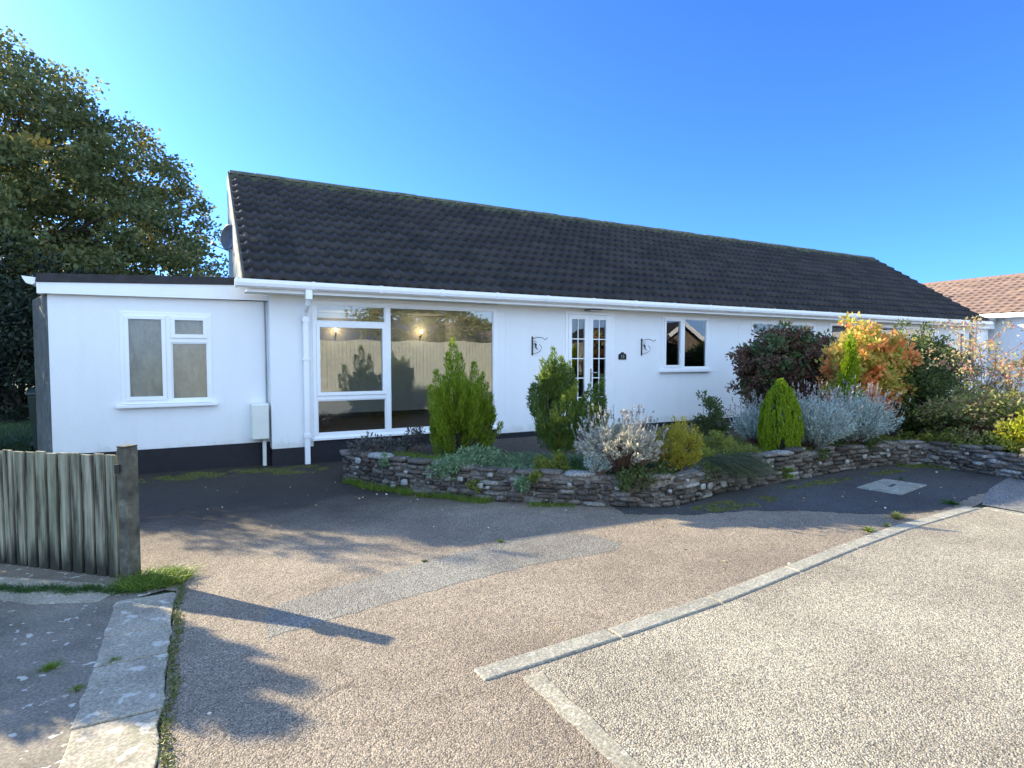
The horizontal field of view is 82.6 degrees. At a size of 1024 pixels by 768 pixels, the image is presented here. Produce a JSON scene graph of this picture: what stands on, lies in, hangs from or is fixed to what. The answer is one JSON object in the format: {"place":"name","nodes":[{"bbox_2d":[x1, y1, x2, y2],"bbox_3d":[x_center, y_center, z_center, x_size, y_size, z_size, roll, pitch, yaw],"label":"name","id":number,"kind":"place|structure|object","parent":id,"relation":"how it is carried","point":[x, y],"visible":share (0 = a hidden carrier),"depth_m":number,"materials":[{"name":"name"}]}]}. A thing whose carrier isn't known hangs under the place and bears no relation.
{"place":"outdoors","nodes":[
{"label":"outdoors","id":0,"kind":"place"},
{"bbox_2d":[0,422,37,451],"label":"lawn grass","id":1,"kind":"structure","parent":0,"point":[19,438],"depth_m":11.78,"materials":[{"name":"green plant"}]},
{"bbox_2d":[0,563,163,767],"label":"paving","id":2,"kind":"structure","parent":0,"point":[39,711],"depth_m":3.05,"materials":[{"name":"grey concrete"}]},
{"bbox_2d":[30,657,67,674],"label":"weed","id":3,"kind":"object","parent":2,"relation":"on","point":[52,665],"visible":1,"depth_m":3.00,"materials":[{"name":"green plant"}]},
{"bbox_2d":[0,444,140,579],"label":"timber fence","id":4,"kind":"object","parent":2,"relation":"on","point":[71,512],"visible":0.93,"depth_m":4.32,"materials":[{"name":"grey wood"}]},
{"bbox_2d":[66,681,89,694],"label":"weed","id":5,"kind":"object","parent":2,"relation":"on","point":[77,686],"visible":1,"depth_m":2.81,"materials":[{"name":"green plant"}]},
{"bbox_2d":[0,373,1023,767],"bbox_3d":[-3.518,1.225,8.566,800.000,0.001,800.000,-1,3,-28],"label":"ground","id":6,"kind":"structure","parent":0,"point":[22,441],"depth_m":10.80,"materials":[{"name":"soil"}]},
{"bbox_2d":[0,228,21,412],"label":"dark hedge","id":7,"kind":"object","parent":6,"relation":"on","point":[5,320],"visible":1,"depth_m":10.21,"materials":[{"name":"green plant"}]},
{"bbox_2d":[25,388,37,450],"bbox_3d":[-7.857,0.606,9.885,0.550,1.075,0.693,-1,3,-28],"label":"wheelie bin","id":8,"kind":"object","parent":6,"relation":"on","point":[31,397],"visible":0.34,"depth_m":9.56,"materials":[{"name":"plastic"}]},
{"bbox_2d":[0,577,115,603],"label":"concrete apron","id":9,"kind":"object","parent":6,"relation":"on","point":[41,597],"visible":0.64,"depth_m":3.91,"materials":[{"name":"grey concrete"}]},
{"bbox_2d":[0,581,146,596],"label":"grass strip","id":10,"kind":"object","parent":9,"relation":"on","point":[72,589],"depth_m":3.99,"materials":[{"name":"green plant"}]},
{"bbox_2d":[0,232,130,422],"bbox_3d":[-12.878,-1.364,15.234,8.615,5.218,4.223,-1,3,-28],"label":"dark hedge","id":11,"kind":"object","parent":6,"relation":"on","point":[17,408],"visible":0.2,"depth_m":14.66,"materials":[{"name":"green plant"}]},
{"bbox_2d":[0,25,228,389],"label":"oak tree","id":12,"kind":"object","parent":6,"relation":"on","point":[83,163],"visible":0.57,"depth_m":19.04,"materials":[{"name":"green plant"}]},
{"bbox_2d":[59,592,176,767],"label":"edging slabs","id":13,"kind":"structure","parent":6,"relation":"on","point":[121,702],"depth_m":2.77,"materials":[{"name":"concrete"}]},
{"bbox_2d":[103,656,120,663],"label":"weed","id":14,"kind":"object","parent":13,"relation":"on","point":[115,659],"visible":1,"depth_m":3.07,"materials":[{"name":"green plant"}]},
{"bbox_2d":[21,170,992,473],"bbox_3d":[2.378,-1.667,15.530,23.120,5.133,7.880,-1,3,-28],"label":"bungalow","id":15,"kind":"object","parent":6,"relation":"on","point":[163,372],"visible":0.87,"depth_m":10.45,"materials":[{"name":"white paint"}]},
{"bbox_2d":[116,311,217,408],"bbox_3d":[-4.781,-0.337,8.093,1.215,1.305,0.133,-1,3,-28],"label":"window","id":16,"kind":"structure","parent":15,"relation":"in","point":[165,357],"depth_m":8.08,"materials":[{"name":"white plastic"}]},
{"bbox_2d":[211,224,232,251],"bbox_3d":[-4.840,-2.464,9.784,0.397,0.470,0.375,-1,3,-28],"label":"satellite dish","id":17,"kind":"object","parent":15,"relation":"attached to","point":[226,239],"visible":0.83,"depth_m":9.89,"materials":[{"name":"grey metal"}]},
{"bbox_2d":[250,403,268,465],"bbox_3d":[-3.703,0.744,8.567,0.235,0.920,0.286,-1,3,-28],"label":"meter box","id":18,"kind":"object","parent":15,"relation":"attached to","point":[259,421],"visible":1,"depth_m":8.44,"materials":[{"name":"plastic"}]},
{"bbox_2d":[252,405,268,439],"bbox_3d":[-3.640,0.550,8.438,0.219,0.500,0.015,-1,3,-28],"label":"box door","id":19,"kind":"structure","parent":18,"relation":"in","point":[260,416],"depth_m":8.43,"materials":[{"name":"plastic"}]},
{"bbox_2d":[264,301,267,402],"bbox_3d":[-3.659,-0.471,8.662,0.026,1.500,0.024,-1,3,-28],"label":"cable","id":20,"kind":"object","parent":15,"relation":"attached to","point":[265,351],"visible":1,"depth_m":8.66,"materials":[{"name":"white plastic"}]},
{"bbox_2d":[312,300,496,440],"bbox_3d":[-1.632,-0.233,9.510,3.160,2.115,0.108,-1,3,-28],"label":"window","id":21,"kind":"structure","parent":15,"relation":"in","point":[385,394],"depth_m":9.20,"materials":[{"name":"white plastic"}]},
{"bbox_2d":[532,336,546,354],"bbox_3d":[0.499,-0.688,10.524,0.293,0.340,0.034,0,3,10],"label":"hanging bracket","id":22,"kind":"object","parent":15,"relation":"attached to","point":[536,344],"visible":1,"depth_m":10.53,"materials":[{"name":"black metal"}]},
{"bbox_2d":[565,311,613,431],"bbox_3d":[1.496,-0.212,11.160,1.190,2.330,0.150,-1,3,-28],"label":"front door","id":23,"kind":"structure","parent":15,"relation":"in","point":[589,336],"depth_m":11.14,"materials":[{"name":"white plastic"}]},
{"bbox_2d":[584,309,602,311],"bbox_3d":[1.549,-1.415,11.026,0.290,0.083,0.216,-1,3,-28],"label":"porch light","id":24,"kind":"object","parent":15,"relation":"attached to","point":[593,310],"visible":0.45,"depth_m":10.98,"materials":[{"name":"white metal"}]},
{"bbox_2d":[618,352,625,359],"bbox_3d":[2.181,-0.556,11.517,0.190,0.145,0.016,-1,3,-28],"label":"house number sign","id":25,"kind":"object","parent":15,"relation":"attached to","point":[621,355],"visible":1,"depth_m":11.51,"materials":[{"name":"black metal"}]},
{"bbox_2d":[641,339,653,354],"bbox_3d":[2.740,-0.743,11.718,0.293,0.340,0.034,0,3,10],"label":"hanging bracket","id":26,"kind":"object","parent":15,"relation":"attached to","point":[644,345],"visible":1,"depth_m":11.72,"materials":[{"name":"black metal"}]},
{"bbox_2d":[660,316,711,371],"bbox_3d":[3.663,-0.836,12.296,1.430,1.161,0.133,-1,3,-28],"label":"window","id":27,"kind":"structure","parent":15,"relation":"in","point":[684,339],"depth_m":12.29,"materials":[{"name":"white plastic"}]},
{"bbox_2d":[751,321,814,376],"bbox_3d":[6.419,-0.560,13.816,2.250,1.800,0.070,-1,3,-28],"label":"window","id":28,"kind":"structure","parent":15,"relation":"in","point":[760,324],"depth_m":13.50,"materials":[{"name":"white plastic"}]},
{"bbox_2d":[830,323,935,345],"bbox_3d":[10.089,-0.806,15.764,4.870,1.550,0.070,-1,3,-28],"label":"window","id":29,"kind":"structure","parent":15,"relation":"in","point":[836,330],"depth_m":15.81,"materials":[{"name":"white plastic"}]},
{"bbox_2d":[955,330,964,381],"bbox_3d":[13.448,-0.839,17.521,0.670,1.545,0.133,-1,3,-28],"label":"window","id":30,"kind":"structure","parent":15,"relation":"in","point":[961,332],"depth_m":17.54,"materials":[{"name":"white plastic"}]},
{"bbox_2d":[523,671,643,767],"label":"joint strip","id":31,"kind":"object","parent":6,"relation":"on","point":[603,742],"visible":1,"depth_m":2.57,"materials":[{"name":"concrete"}]},
{"bbox_2d":[339,440,1023,507],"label":"garden wall","id":32,"kind":"structure","parent":6,"relation":"on","point":[583,487],"depth_m":6.95,"materials":[{"name":"stone"}]},
{"bbox_2d":[377,452,391,468],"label":"wall plant","id":33,"kind":"object","parent":32,"relation":"on","point":[384,461],"depth_m":7.05,"materials":[{"name":"green plant"}]},
{"bbox_2d":[465,479,486,492],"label":"wall plant","id":34,"kind":"object","parent":32,"relation":"attached to","point":[474,486],"depth_m":6.52,"materials":[{"name":"green plant"}]},
{"bbox_2d":[527,469,543,482],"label":"wall plant","id":35,"kind":"object","parent":32,"relation":"on","point":[536,474],"depth_m":6.34,"materials":[{"name":"green plant"}]},
{"bbox_2d":[512,473,559,493],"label":"grey green tuft","id":36,"kind":"object","parent":32,"relation":"attached to","point":[522,483],"visible":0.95,"depth_m":6.33,"materials":[{"name":"plant"}]},
{"bbox_2d":[614,460,676,492],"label":"corner ivy","id":37,"kind":"object","parent":32,"relation":"on","point":[625,481],"visible":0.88,"depth_m":6.15,"materials":[{"name":"green plant"}]},
{"bbox_2d":[699,461,722,480],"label":"wall plant","id":38,"kind":"object","parent":32,"relation":"on","point":[705,466],"depth_m":6.57,"materials":[{"name":"green plant"}]},
{"bbox_2d":[695,451,785,492],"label":"trailing plant","id":39,"kind":"object","parent":32,"relation":"on","point":[733,462],"visible":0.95,"depth_m":6.80,"materials":[{"name":"green plant"}]},
{"bbox_2d":[782,467,794,479],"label":"wall plant","id":40,"kind":"object","parent":32,"relation":"attached to","point":[788,475],"depth_m":7.42,"materials":[{"name":"green plant"}]},
{"bbox_2d":[808,447,832,460],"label":"wall plant","id":41,"kind":"object","parent":32,"relation":"on","point":[823,451],"depth_m":7.85,"materials":[{"name":"green plant"}]},
{"bbox_2d":[863,437,883,450],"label":"wall plant","id":42,"kind":"object","parent":32,"relation":"on","point":[868,443],"depth_m":8.40,"materials":[{"name":"green plant"}]},
{"bbox_2d":[365,400,1023,472],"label":"flower bed","id":43,"kind":"object","parent":6,"relation":"on","point":[519,444],"visible":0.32,"depth_m":8.51,"materials":[{"name":"green plant"}]},
{"bbox_2d":[342,431,395,458],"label":"purple leaved plant","id":44,"kind":"object","parent":43,"relation":"on","point":[384,441],"visible":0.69,"depth_m":7.55,"materials":[{"name":"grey plant"}]},
{"bbox_2d":[393,425,431,455],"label":"dark leaved plant","id":45,"kind":"object","parent":43,"relation":"on","point":[407,444],"visible":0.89,"depth_m":7.75,"materials":[{"name":"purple plant"}]},
{"bbox_2d":[377,449,489,464],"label":"bed grass","id":46,"kind":"structure","parent":43,"relation":"on","point":[413,455],"depth_m":7.21,"materials":[{"name":"green plant"}]},
{"bbox_2d":[426,337,503,455],"bbox_3d":[-0.640,0.181,7.581,1.312,1.567,0.989,-1,3,-28],"label":"cypress bush","id":47,"kind":"object","parent":43,"relation":"on","point":[467,416],"visible":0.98,"depth_m":7.36,"materials":[{"name":"green plant"}]},
{"bbox_2d":[423,442,517,482],"bbox_3d":[-0.518,0.947,6.920,1.236,0.521,0.777,-1,3,-28],"label":"grey green mat","id":48,"kind":"object","parent":43,"relation":"on","point":[442,469],"visible":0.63,"depth_m":6.76,"materials":[{"name":"plant"}]},
{"bbox_2d":[429,449,669,472],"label":"bed ground cover","id":49,"kind":"object","parent":43,"relation":"on","point":[519,459],"visible":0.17,"depth_m":7.24,"materials":[{"name":"green plant"}]},
{"bbox_2d":[532,449,571,471],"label":"heath tuft","id":50,"kind":"object","parent":43,"relation":"on","point":[558,461],"visible":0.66,"depth_m":6.55,"materials":[{"name":"green plant"}]},
{"bbox_2d":[525,345,588,455],"bbox_3d":[0.563,0.253,7.044,0.769,1.464,0.797,2,3,30],"label":"cypress bush","id":51,"kind":"object","parent":43,"relation":"on","point":[556,393],"visible":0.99,"depth_m":6.88,"materials":[{"name":"green plant"}]},
{"bbox_2d":[580,374,610,440],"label":"cypress bush","id":52,"kind":"object","parent":43,"relation":"on","point":[595,402],"visible":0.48,"depth_m":8.31,"materials":[{"name":"green plant"}]},
{"bbox_2d":[583,448,613,478],"bbox_3d":[0.957,0.856,6.379,0.394,0.352,0.384,-1,3,-28],"label":"silver cushion","id":53,"kind":"object","parent":43,"relation":"on","point":[595,465],"visible":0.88,"depth_m":6.30,"materials":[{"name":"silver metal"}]},
{"bbox_2d":[571,403,667,474],"bbox_3d":[1.192,0.611,6.491,1.102,0.792,1.062,0,3,7],"label":"silver shrub","id":54,"kind":"object","parent":43,"relation":"on","point":[625,446],"visible":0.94,"depth_m":6.32,"materials":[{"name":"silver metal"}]},
{"bbox_2d":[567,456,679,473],"bbox_3d":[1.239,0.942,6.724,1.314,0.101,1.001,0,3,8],"label":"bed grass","id":55,"kind":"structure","parent":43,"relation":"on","point":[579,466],"depth_m":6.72,"materials":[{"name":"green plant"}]},
{"bbox_2d":[652,415,705,471],"bbox_3d":[1.858,0.672,6.553,0.643,0.675,0.610,-1,3,-28],"label":"yellow conifer","id":56,"kind":"object","parent":43,"relation":"on","point":[685,446],"visible":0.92,"depth_m":6.44,"materials":[{"name":"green plant"}]},
{"bbox_2d":[690,390,732,436],"bbox_3d":[3.198,0.555,9.428,0.659,0.950,0.661,-1,3,-28],"label":"evergreen","id":57,"kind":"object","parent":43,"relation":"on","point":[711,404],"visible":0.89,"depth_m":9.35,"materials":[{"name":"green plant"}]},
{"bbox_2d":[681,429,762,459],"bbox_3d":[2.599,0.921,7.569,1.250,0.668,0.933,-1,3,-28],"label":"heath mound","id":58,"kind":"object","parent":43,"relation":"on","point":[719,446],"visible":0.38,"depth_m":7.49,"materials":[{"name":"green plant"}]},
{"bbox_2d":[726,390,774,444],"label":"lavender bush","id":59,"kind":"object","parent":43,"relation":"on","point":[745,426],"visible":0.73,"depth_m":8.51,"materials":[{"name":"silver plant"}]},
{"bbox_2d":[757,378,803,450],"bbox_3d":[3.679,0.445,7.994,0.618,1.083,0.600,-1,3,-28],"label":"golden dwarf conifer","id":60,"kind":"object","parent":43,"relation":"on","point":[781,393],"visible":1,"depth_m":7.85,"materials":[{"name":"green plant"}]},
{"bbox_2d":[725,317,838,421],"bbox_3d":[5.184,-0.164,10.855,2.863,2.111,2.093,-1,3,-28],"label":"dark red shrub","id":61,"kind":"object","parent":43,"relation":"on","point":[787,353],"visible":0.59,"depth_m":10.34,"materials":[{"name":"dark red leaves"},{"name":"bark"}]},
{"bbox_2d":[650,434,941,468],"bbox_3d":[4.224,0.867,8.613,6.348,0.082,2.044,-1,3,-28],"label":"bed ground cover","id":62,"kind":"object","parent":43,"relation":"on","point":[740,440],"visible":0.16,"depth_m":8.63,"materials":[{"name":"green plant"}]},
{"bbox_2d":[772,380,862,448],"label":"lavender bush","id":63,"kind":"object","parent":43,"relation":"on","point":[825,425],"visible":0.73,"depth_m":8.00,"materials":[{"name":"silver plant"}]},
{"bbox_2d":[836,333,863,437],"bbox_3d":[5.163,0.047,8.905,0.393,1.690,0.376,0,3,6],"label":"slender conifer","id":64,"kind":"object","parent":43,"relation":"on","point":[848,364],"visible":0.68,"depth_m":8.86,"materials":[{"name":"green plant"}]},
{"bbox_2d":[810,375,910,443],"bbox_3d":[5.084,0.401,8.642,1.302,1.071,1.302,1,3,20],"label":"lavender bush","id":65,"kind":"object","parent":43,"relation":"on","point":[871,420],"visible":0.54,"depth_m":8.41,"materials":[{"name":"silver plant"}]},
{"bbox_2d":[810,311,924,420],"bbox_3d":[5.754,-0.170,9.646,1.890,2.063,1.482,-1,3,-28],"label":"orange tipped shrub","id":66,"kind":"object","parent":43,"relation":"on","point":[882,362],"visible":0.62,"depth_m":9.27,"materials":[{"name":"orange leaves"},{"name":"yellow-green leaves"},{"name":"bark"}]},
{"bbox_2d":[885,352,957,435],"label":"dark spreading shrub","id":67,"kind":"object","parent":43,"relation":"on","point":[929,383],"visible":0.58,"depth_m":9.28,"materials":[{"name":"green plant"}]},
{"bbox_2d":[893,318,984,408],"bbox_3d":[7.983,-0.187,11.647,3.198,2.315,1.986,-1,3,-28],"label":"dark spreading shrub","id":68,"kind":"object","parent":43,"relation":"on","point":[922,342],"visible":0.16,"depth_m":11.34,"materials":[{"name":"green plant"}]},
{"bbox_2d":[896,426,1023,453],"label":"green growth","id":69,"kind":"object","parent":43,"relation":"on","point":[1001,441],"visible":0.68,"depth_m":8.26,"materials":[{"name":"green plant"}]},
{"bbox_2d":[912,380,1023,449],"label":"bramble thicket","id":70,"kind":"object","parent":43,"relation":"on","point":[961,414],"visible":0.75,"depth_m":8.40,"materials":[{"name":"green plant"}]},
{"bbox_2d":[921,315,1023,424],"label":"wild rose","id":71,"kind":"object","parent":43,"relation":"on","point":[1005,375],"visible":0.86,"depth_m":8.75,"materials":[{"name":"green plant"}]},
{"bbox_2d":[993,408,1023,450],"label":"lime shrub","id":72,"kind":"object","parent":43,"relation":"on","point":[1015,425],"visible":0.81,"depth_m":7.85,"materials":[{"name":"yellow plant"}]},
{"bbox_2d":[474,506,1023,680],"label":"kerb","id":73,"kind":"structure","parent":6,"relation":"on","point":[535,657],"depth_m":3.71,"materials":[{"name":"concrete"}]},
{"bbox_2d":[921,273,1023,398],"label":"neighbour bungalow","id":74,"kind":"object","parent":6,"relation":"on","point":[1000,297],"visible":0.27,"depth_m":22.14,"materials":[{"name":"orange concrete"}]},
{"bbox_2d":[0,0,1023,282],"label":"sky","id":75,"kind":"structure","parent":0,"point":[891,132],"materials":[{"name":"blue"}]},
{"bbox_2d":[138,461,987,767],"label":"driveway","id":76,"kind":"structure","parent":0,"point":[400,683],"depth_m":3.80,"materials":[{"name":"grey asphalt"}]},
{"bbox_2d":[91,561,206,597],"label":"grass clump","id":77,"kind":"object","parent":76,"relation":"on","point":[161,578],"visible":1,"depth_m":4.11,"materials":[{"name":"green plant"}]},
{"bbox_2d":[153,581,188,767],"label":"edge moss","id":78,"kind":"object","parent":76,"relation":"on","point":[172,679],"visible":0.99,"depth_m":2.88,"materials":[{"name":"green plant"}]},
{"bbox_2d":[138,468,273,482],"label":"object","id":79,"kind":"object","parent":76,"relation":"on","point":[190,475],"visible":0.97,"depth_m":7.90,"materials":[{"name":"green plant"}]},
{"bbox_2d":[266,465,329,474],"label":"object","id":80,"kind":"object","parent":76,"relation":"on","point":[280,471],"visible":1,"depth_m":8.24,"materials":[{"name":"green plant"}]},
{"bbox_2d":[340,476,415,495],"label":"verge grass","id":81,"kind":"structure","parent":76,"relation":"on","point":[396,489],"depth_m":7.04,"materials":[{"name":"green plant"}]},
{"bbox_2d":[264,532,620,638],"bbox_3d":[-0.407,1.400,4.452,2.939,0.001,0.760,-2,3,-34],"label":"driveway patch","id":82,"kind":"object","parent":76,"relation":"on","point":[381,589],"visible":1,"depth_m":4.29,"materials":[{"name":"grey asphalt"}]},
{"bbox_2d":[412,490,494,502],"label":"verge grass","id":83,"kind":"structure","parent":76,"relation":"on","point":[471,499],"depth_m":6.57,"materials":[{"name":"green plant"}]},
{"bbox_2d":[525,500,574,506],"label":"verge grass","id":84,"kind":"structure","parent":76,"relation":"on","point":[550,504],"depth_m":6.29,"materials":[{"name":"green plant"}]},
{"bbox_2d":[202,466,1012,714],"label":"fallen leaves","id":85,"kind":"object","parent":76,"relation":"on","point":[555,629],"visible":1,"depth_m":6.10,"materials":[{"name":"brown plant"}]},
{"bbox_2d":[613,465,1007,514],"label":"dark tarmac","id":86,"kind":"structure","parent":76,"relation":"on","point":[952,483],"depth_m":6.76,"materials":[{"name":"grey asphalt"}]},
{"bbox_2d":[681,496,777,513],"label":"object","id":87,"kind":"object","parent":86,"relation":"on","point":[733,507],"visible":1,"depth_m":6.29,"materials":[{"name":"green plant"}]},
{"bbox_2d":[780,477,851,488],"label":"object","id":88,"kind":"object","parent":86,"relation":"on","point":[818,482],"visible":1,"depth_m":7.40,"materials":[{"name":"green plant"}]},
{"bbox_2d":[862,467,919,475],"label":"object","id":89,"kind":"object","parent":86,"relation":"on","point":[895,470],"visible":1,"depth_m":8.15,"materials":[{"name":"green plant"}]},
{"bbox_2d":[857,479,926,494],"bbox_3d":[4.704,1.269,7.218,0.840,0.036,0.480,-2,3,-38],"label":"manhole cover","id":90,"kind":"object","parent":86,"relation":"in","point":[897,487],"visible":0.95,"depth_m":7.16,"materials":[{"name":"concrete"}]},
{"bbox_2d":[895,463,951,469],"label":"verge grass","id":91,"kind":"structure","parent":86,"relation":"on","point":[922,465],"depth_m":8.51,"materials":[{"name":"green plant"}]},
{"bbox_2d":[938,499,962,504],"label":"weed","id":92,"kind":"object","parent":86,"relation":"on","point":[949,501],"visible":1,"depth_m":6.36,"materials":[{"name":"green plant"}]},
{"bbox_2d":[861,525,875,531],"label":"weed","id":93,"kind":"object","parent":76,"relation":"on","point":[868,529],"visible":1,"depth_m":5.37,"materials":[{"name":"green plant"}]},
{"bbox_2d":[885,511,908,518],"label":"weed","id":94,"kind":"object","parent":76,"relation":"on","point":[895,515],"visible":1,"depth_m":5.78,"materials":[{"name":"green plant"}]},
{"bbox_2d":[526,507,1023,767],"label":"road","id":95,"kind":"structure","parent":0,"point":[904,649],"depth_m":3.01,"materials":[{"name":"grey asphalt"}]},
{"bbox_2d":[967,317,997,396],"bbox_3d":[14.323,-0.956,22.786,4.650,3.040,5.750,-1,3,-28],"label":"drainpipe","id":96,"kind":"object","parent":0,"point":[983,335],"depth_m":21.11,"materials":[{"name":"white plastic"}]},
{"bbox_2d":[968,332,973,367],"bbox_3d":[16.234,-1.111,20.735,0.600,1.500,0.049,-1,3,-28],"label":"window","id":97,"kind":"structure","parent":96,"relation":"in","point":[970,335],"depth_m":20.73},
{"bbox_2d":[975,332,985,396],"bbox_3d":[16.940,-0.679,21.132,0.600,2.400,0.049,-1,3,-28],"label":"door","id":98,"kind":"structure","parent":96,"relation":"in","point":[982,335],"depth_m":21.08,"materials":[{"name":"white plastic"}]},
{"bbox_2d":[982,477,1023,511],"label":"pavement","id":99,"kind":"structure","parent":0,"point":[1002,495],"depth_m":6.75,"materials":[{"name":"grey asphalt"}]}
]}

